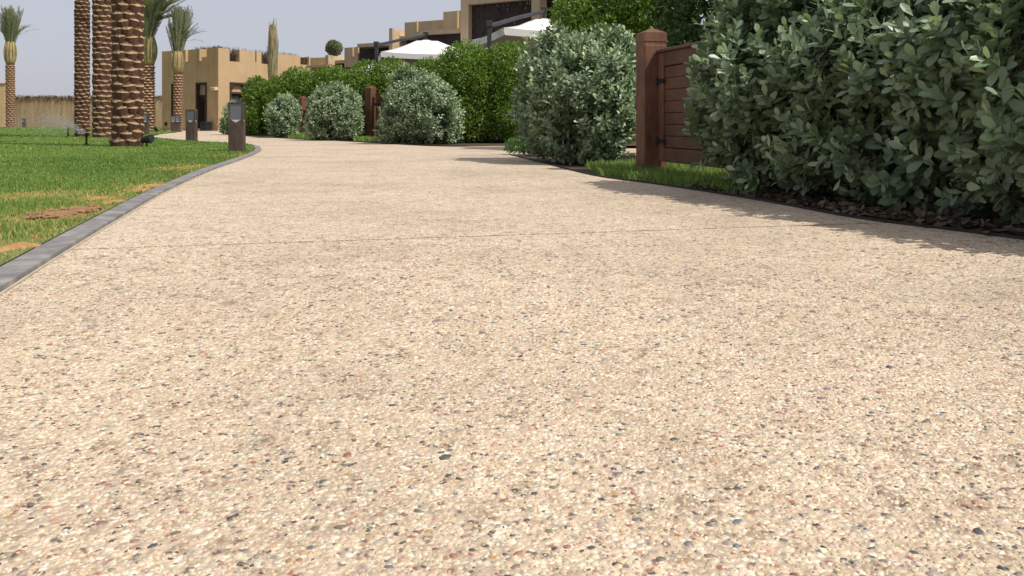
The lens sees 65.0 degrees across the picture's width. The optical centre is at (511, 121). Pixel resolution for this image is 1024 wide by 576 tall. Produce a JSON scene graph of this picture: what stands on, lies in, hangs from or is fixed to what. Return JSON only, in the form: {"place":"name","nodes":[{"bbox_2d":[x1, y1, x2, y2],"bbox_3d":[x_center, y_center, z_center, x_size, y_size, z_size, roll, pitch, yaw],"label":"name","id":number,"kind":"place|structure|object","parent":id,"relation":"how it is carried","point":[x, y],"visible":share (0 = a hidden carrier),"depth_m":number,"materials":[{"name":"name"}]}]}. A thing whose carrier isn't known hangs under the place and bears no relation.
{"place":"outdoors","nodes":[
{"label":"outdoors","id":0,"kind":"place"},
{"bbox_2d":[162,45,312,130],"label":"adobe building","id":1,"kind":"structure","parent":0,"point":[214,80],"depth_m":41.00,"materials":[{"name":"beige paint"}]},
{"bbox_2d":[201,97,204,121],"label":"door","id":2,"kind":"structure","parent":1,"relation":"in","point":[202,98],"depth_m":40.92,"materials":[{"name":"brown wood"}]},
{"bbox_2d":[235,94,241,100],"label":"window","id":3,"kind":"structure","parent":1,"relation":"in","point":[237,96],"depth_m":41.41,"materials":[{"name":"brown wood"}]},
{"bbox_2d":[285,132,322,138],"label":"grass","id":4,"kind":"structure","parent":0,"point":[302,135],"depth_m":21.80,"materials":[{"name":"green plant"}]},
{"bbox_2d":[0,127,635,265],"bbox_3d":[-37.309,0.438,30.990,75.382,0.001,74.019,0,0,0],"label":"lawn","id":5,"kind":"structure","parent":0,"point":[10,257],"depth_m":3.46,"materials":[{"name":"green plant"}]},
{"bbox_2d":[0,83,5,126],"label":"boundary pier","id":6,"kind":"structure","parent":5,"relation":"on","point":[2,105],"depth_m":64.15,"materials":[{"name":"beige paint"}]},
{"bbox_2d":[0,5,37,127],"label":"date palm","id":7,"kind":"object","parent":5,"relation":"on","point":[10,23],"visible":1,"depth_m":54.76,"materials":[{"name":"brown plant"}]},
{"bbox_2d":[0,242,40,251],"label":"soil patch","id":8,"kind":"object","parent":5,"relation":"on","point":[17,245],"visible":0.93,"depth_m":2.79,"materials":[{"name":"soil"}]},
{"bbox_2d":[22,118,25,126],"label":"bollard light","id":9,"kind":"object","parent":5,"relation":"on","point":[23,121],"visible":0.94,"depth_m":59.91,"materials":[{"name":"metal"}]},
{"bbox_2d":[2,102,84,141],"bbox_3d":[-9.111,-0.043,15.172,1.962,0.927,2.307,0,0,-27],"label":"water spray","id":10,"kind":"object","parent":5,"relation":"on","point":[72,126],"visible":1,"depth_m":14.90,"materials":[{"name":"white"}]},
{"bbox_2d":[21,207,105,219],"bbox_3d":[-2.121,0.431,3.824,0.270,0.023,0.549,0,0,0],"label":"soil patch","id":11,"kind":"object","parent":5,"relation":"on","point":[75,210],"visible":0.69,"depth_m":3.74,"materials":[{"name":"brown soil"}]},
{"bbox_2d":[25,205,101,218],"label":"soil clods","id":12,"kind":"object","parent":11,"relation":"on","point":[56,215],"visible":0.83,"depth_m":3.76,"materials":[{"name":"brown soil"}]},
{"bbox_2d":[74,0,90,136],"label":"date palm","id":13,"kind":"object","parent":5,"relation":"on","point":[82,74],"visible":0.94,"depth_m":23.04,"materials":[{"name":"brown plant"}]},
{"bbox_2d":[84,133,88,144],"bbox_3d":[-7.737,0.330,14.600,0.102,0.260,0.090,0,0,0],"label":"sprinkler","id":14,"kind":"object","parent":5,"relation":"on","point":[86,138],"visible":0.87,"depth_m":14.59,"materials":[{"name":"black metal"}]},
{"bbox_2d":[15,94,161,126],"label":"reed fence","id":15,"kind":"object","parent":5,"relation":"on","point":[62,105],"visible":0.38,"depth_m":65.95,"materials":[{"name":"beige wicker"}]},
{"bbox_2d":[86,196,115,199],"bbox_3d":[-2.356,0.434,4.589,0.194,0.020,0.292,0,0,0],"label":"soil patch","id":16,"kind":"object","parent":5,"relation":"on","point":[98,197],"visible":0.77,"depth_m":4.57,"materials":[{"name":"soil"}]},
{"bbox_2d":[91,0,111,137],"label":"date palm","id":17,"kind":"object","parent":5,"relation":"on","point":[101,80],"visible":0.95,"depth_m":21.31,"materials":[{"name":"brown plant"}]},
{"bbox_2d":[104,199,126,203],"bbox_3d":[-2.180,0.434,4.378,0.096,0.020,0.274,0,0,0],"label":"soil patch","id":18,"kind":"object","parent":5,"relation":"on","point":[111,201],"visible":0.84,"depth_m":4.38,"materials":[{"name":"soil"}]},
{"bbox_2d":[109,0,144,146],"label":"date palm","id":19,"kind":"object","parent":5,"relation":"on","point":[127,108],"visible":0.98,"depth_m":13.70,"materials":[{"name":"brown plant"}]},
{"bbox_2d":[0,138,260,291],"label":"kerb","id":20,"kind":"structure","parent":5,"relation":"on","point":[18,268],"depth_m":3.12,"materials":[{"name":"concrete"}]},
{"bbox_2d":[0,148,261,295],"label":"kerb mortar","id":21,"kind":"object","parent":5,"relation":"on","point":[42,267],"visible":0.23,"depth_m":2.98,"materials":[{"name":"beige concrete"}]},
{"bbox_2d":[127,189,149,191],"bbox_3d":[-2.374,0.434,5.122,0.123,0.020,0.260,0,0,0],"label":"soil patch","id":22,"kind":"object","parent":5,"relation":"on","point":[139,190],"visible":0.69,"depth_m":5.08,"materials":[{"name":"soil"}]},
{"bbox_2d":[143,113,149,133],"bbox_3d":[-12.082,0.085,26.500,0.255,0.732,0.255,0,0,-10],"label":"bollard light","id":23,"kind":"object","parent":5,"relation":"on","point":[146,123],"visible":0.63,"depth_m":26.41,"materials":[{"name":"metal"}]},
{"bbox_2d":[140,134,154,146],"bbox_3d":[-6.175,0.354,13.592,0.237,0.286,0.132,0,0,24],"label":"spotlight","id":24,"kind":"object","parent":5,"relation":"on","point":[150,138],"visible":0.96,"depth_m":13.55,"materials":[{"name":"black metal"}]},
{"bbox_2d":[136,184,163,187],"bbox_3d":[-2.472,0.434,5.457,0.172,0.020,0.416,0,0,0],"label":"soil patch","id":25,"kind":"object","parent":5,"relation":"on","point":[156,185],"visible":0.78,"depth_m":5.46,"materials":[{"name":"soil"}]},
{"bbox_2d":[142,0,194,130],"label":"date palm","id":26,"kind":"object","parent":5,"relation":"on","point":[154,12],"visible":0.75,"depth_m":37.74,"materials":[{"name":"brown plant"}]},
{"bbox_2d":[185,109,198,140],"bbox_3d":[-7.254,0.085,18.200,0.255,0.732,0.255,0,0,-4],"label":"bollard light","id":27,"kind":"object","parent":5,"relation":"on","point":[191,124],"visible":0.98,"depth_m":18.10,"materials":[{"name":"metal"}]},
{"bbox_2d":[228,102,245,151],"bbox_3d":[-3.968,0.085,11.598,0.255,0.732,0.255,0,0,-8],"label":"bollard light","id":28,"kind":"object","parent":5,"relation":"on","point":[236,126],"visible":0.98,"depth_m":11.50,"materials":[{"name":"metal"}]},
{"bbox_2d":[249,136,467,146],"bbox_3d":[-6.707,0.465,23.451,1.149,0.070,21.324,0,0,-31],"label":"bed edging","id":29,"kind":"object","parent":5,"relation":"on","point":[374,142],"visible":0.3,"depth_m":16.65,"materials":[{"name":"grey concrete"}]},
{"bbox_2d":[510,154,1023,239],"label":"bed edging","id":30,"kind":"object","parent":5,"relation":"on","point":[889,221],"visible":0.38,"depth_m":4.00,"materials":[{"name":"grey concrete"}]},
{"bbox_2d":[306,55,351,76],"bbox_3d":[-8.082,-1.355,39.013,4.093,3.609,2.500,0,0,29],"label":"terrace villa","id":31,"kind":"object","parent":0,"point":[318,63],"visible":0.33,"depth_m":38.82,"materials":[{"name":"paint"}]},
{"bbox_2d":[0,0,714,97],"label":"sky","id":32,"kind":"structure","parent":0,"point":[44,64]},
{"bbox_2d":[246,133,635,146],"bbox_3d":[-1.624,0.458,37.017,23.761,0.001,54.900,0,0,-16],"label":"planting bed","id":33,"kind":"object","parent":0,"point":[470,144],"visible":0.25,"depth_m":16.98,"materials":[{"name":"soil"}]},
{"bbox_2d":[217,99,257,134],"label":"silver shrub","id":34,"kind":"object","parent":33,"relation":"on","point":[223,125],"visible":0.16,"depth_m":27.52,"materials":[{"name":"green plant"}]},
{"bbox_2d":[240,75,285,134],"bbox_3d":[-8.452,-0.547,27.595,1.852,2.175,1.601,0,0,0],"label":"green hedge","id":35,"kind":"object","parent":33,"relation":"on","point":[256,94],"visible":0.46,"depth_m":27.13,"materials":[{"name":"green plant"}]},
{"bbox_2d":[267,18,278,80],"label":"cactus","id":36,"kind":"object","parent":33,"relation":"on","point":[272,52],"visible":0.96,"depth_m":35.84,"materials":[{"name":"plant"}]},
{"bbox_2d":[262,91,302,137],"bbox_3d":[-6.476,-0.136,22.993,1.084,1.476,1.544,0,0,0],"label":"silver shrub","id":37,"kind":"object","parent":33,"relation":"on","point":[284,113],"visible":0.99,"depth_m":22.66,"materials":[{"name":"green plant"}]},
{"bbox_2d":[298,96,307,131],"bbox_3d":[-6.567,-0.157,25.200,0.215,1.294,0.215,0,0,38],"label":"gate post","id":38,"kind":"object","parent":33,"relation":"on","point":[302,102],"visible":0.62,"depth_m":25.10,"materials":[{"name":"red wood"}]},
{"bbox_2d":[270,64,353,105],"bbox_3d":[-6.368,-0.680,26.090,3.015,2.432,1.556,0,0,0],"label":"green hedge","id":39,"kind":"object","parent":33,"relation":"on","point":[299,82],"visible":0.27,"depth_m":25.72,"materials":[{"name":"green plant"}]},
{"bbox_2d":[302,80,365,140],"bbox_3d":[-4.332,-0.205,19.598,1.525,1.610,1.585,0,0,-16],"label":"silver shrub","id":40,"kind":"object","parent":33,"relation":"on","point":[334,113],"visible":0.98,"depth_m":19.17,"materials":[{"name":"green plant"}]},
{"bbox_2d":[325,40,343,55],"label":"round tree","id":41,"kind":"object","parent":33,"relation":"on","point":[333,47],"visible":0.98,"depth_m":51.72,"materials":[{"name":"green plant"}]},
{"bbox_2d":[365,86,376,137],"bbox_3d":[-3.571,-0.207,20.300,0.215,1.394,0.215,0,0,32],"label":"gate post","id":42,"kind":"object","parent":33,"relation":"on","point":[370,92],"visible":0.76,"depth_m":20.21,"materials":[{"name":"red wood"}]},
{"bbox_2d":[374,93,389,135],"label":"wooden gate","id":43,"kind":"structure","parent":42,"relation":"attached to","point":[379,100],"depth_m":20.12,"materials":[{"name":"red wood"}]},
{"bbox_2d":[353,135,396,142],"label":"grass","id":44,"kind":"structure","parent":33,"relation":"on","point":[366,138],"depth_m":18.11,"materials":[{"name":"green plant"}]},
{"bbox_2d":[344,28,417,90],"bbox_3d":[-4.593,-1.696,34.550,6.693,4.291,2.966,0,0,40],"label":"terrace villa","id":45,"kind":"object","parent":33,"relation":"on","point":[359,52],"visible":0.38,"depth_m":35.05,"materials":[{"name":"paint"}]},
{"bbox_2d":[338,55,443,136],"bbox_3d":[-3.072,-0.611,21.021,3.162,2.291,1.618,0,0,0],"label":"green hedge","id":46,"kind":"object","parent":33,"relation":"on","point":[375,76],"visible":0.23,"depth_m":20.64,"materials":[{"name":"green plant"}]},
{"bbox_2d":[373,61,466,143],"bbox_3d":[-1.875,-0.337,16.511,1.901,1.821,1.669,0,0,0],"label":"silver shrub","id":47,"kind":"object","parent":33,"relation":"on","point":[421,107],"visible":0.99,"depth_m":16.13,"materials":[{"name":"green plant"}]},
{"bbox_2d":[374,32,479,65],"bbox_3d":[-3.094,-1.250,26.293,3.706,3.419,3.421,0,0,-12],"label":"cantilever parasol","id":48,"kind":"object","parent":33,"relation":"on","point":[411,53],"visible":0.64,"depth_m":25.42,"materials":[{"name":"white fabric"}]},
{"bbox_2d":[429,38,529,142],"bbox_3d":[-0.535,-0.657,17.547,2.685,2.358,1.637,0,0,0],"label":"green hedge","id":49,"kind":"object","parent":33,"relation":"on","point":[487,89],"visible":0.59,"depth_m":17.16,"materials":[{"name":"green plant"}]},
{"bbox_2d":[405,0,578,135],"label":"terrace villa","id":50,"kind":"object","parent":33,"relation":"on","point":[469,19],"visible":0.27,"depth_m":26.90,"materials":[{"name":"beige paint"}]},
{"bbox_2d":[468,7,551,141],"bbox_3d":[0.483,-1.197,19.815,3.843,3.314,3.275,0,0,-18],"label":"cantilever parasol","id":51,"kind":"object","parent":33,"relation":"on","point":[516,33],"visible":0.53,"depth_m":18.91,"materials":[{"name":"white fabric"}]},
{"bbox_2d":[0,131,1023,575],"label":"path","id":52,"kind":"structure","parent":0,"point":[288,357],"depth_m":1.38,"materials":[{"name":"beige gravel"}]},
{"bbox_2d":[171,116,174,130],"bbox_3d":[-15.596,0.085,37.000,0.255,0.732,0.255,0,0,-15],"label":"bollard light","id":53,"kind":"object","parent":52,"relation":"on","point":[172,123],"visible":0.77,"depth_m":36.91,"materials":[{"name":"metal"}]},
{"bbox_2d":[175,115,180,131],"bbox_3d":[-14.760,0.085,35.500,0.255,0.732,0.255,0,0,-15],"label":"bollard light","id":54,"kind":"object","parent":52,"relation":"on","point":[177,123],"visible":1,"depth_m":35.41,"materials":[{"name":"metal"}]},
{"bbox_2d":[166,5,208,130],"bbox_3d":[-15.166,-2.493,37.590,1.542,5.967,1.704,0,0,39],"label":"date palm","id":55,"kind":"object","parent":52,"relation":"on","point":[180,27],"visible":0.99,"depth_m":37.33,"materials":[{"name":"brown plant"}]},
{"bbox_2d":[200,122,211,130],"bbox_3d":[-15.218,0.219,39.936,0.453,0.462,0.367,0,0,29],"label":"planter box","id":56,"kind":"object","parent":52,"relation":"on","point":[205,126],"visible":1,"depth_m":39.80,"materials":[{"name":"black metal"}]},
{"bbox_2d":[521,155,1023,235],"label":"planting bed","id":57,"kind":"object","parent":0,"point":[574,165],"depth_m":6.17,"materials":[{"name":"soil"}]},
{"bbox_2d":[504,134,536,154],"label":"herb","id":58,"kind":"object","parent":57,"relation":"on","point":[518,148],"visible":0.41,"depth_m":10.91,"materials":[{"name":"green plant"}]},
{"bbox_2d":[503,19,636,164],"bbox_3d":[0.763,-0.334,8.907,1.746,1.724,1.923,0,0,0],"label":"silver shrub","id":59,"kind":"object","parent":57,"relation":"on","point":[579,94],"visible":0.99,"depth_m":8.46,"materials":[{"name":"green plant"}]},
{"bbox_2d":[548,0,700,142],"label":"garden tree","id":60,"kind":"object","parent":57,"relation":"on","point":[634,16],"visible":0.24,"depth_m":12.08,"materials":[{"name":"green plant"}]},
{"bbox_2d":[636,28,666,169],"bbox_3d":[1.262,-0.177,7.280,0.215,1.334,0.215,0,0,-12],"label":"gate post","id":61,"kind":"object","parent":57,"relation":"on","point":[650,41],"visible":0.75,"depth_m":7.17,"materials":[{"name":"red wood"}]},
{"bbox_2d":[656,39,724,167],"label":"wooden gate","id":62,"kind":"structure","parent":61,"relation":"attached to","point":[675,145],"depth_m":6.86,"materials":[{"name":"red wood"}]},
{"bbox_2d":[580,157,789,194],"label":"grass","id":63,"kind":"structure","parent":57,"relation":"on","point":[676,173],"depth_m":6.41,"materials":[{"name":"green plant"}]},
{"bbox_2d":[650,0,770,130],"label":"garden tree","id":64,"kind":"object","parent":57,"relation":"on","point":[694,32],"visible":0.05,"depth_m":9.94,"materials":[{"name":"green plant"}]},
{"bbox_2d":[681,0,1023,226],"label":"silver hedge","id":65,"kind":"object","parent":57,"relation":"on","point":[912,103],"visible":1,"depth_m":4.02,"materials":[{"name":"green plant"}]},
{"bbox_2d":[681,180,1023,235],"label":"leaf litter","id":66,"kind":"object","parent":57,"relation":"on","point":[842,204],"visible":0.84,"depth_m":3.79,"materials":[{"name":"brown plant"}]}
]}

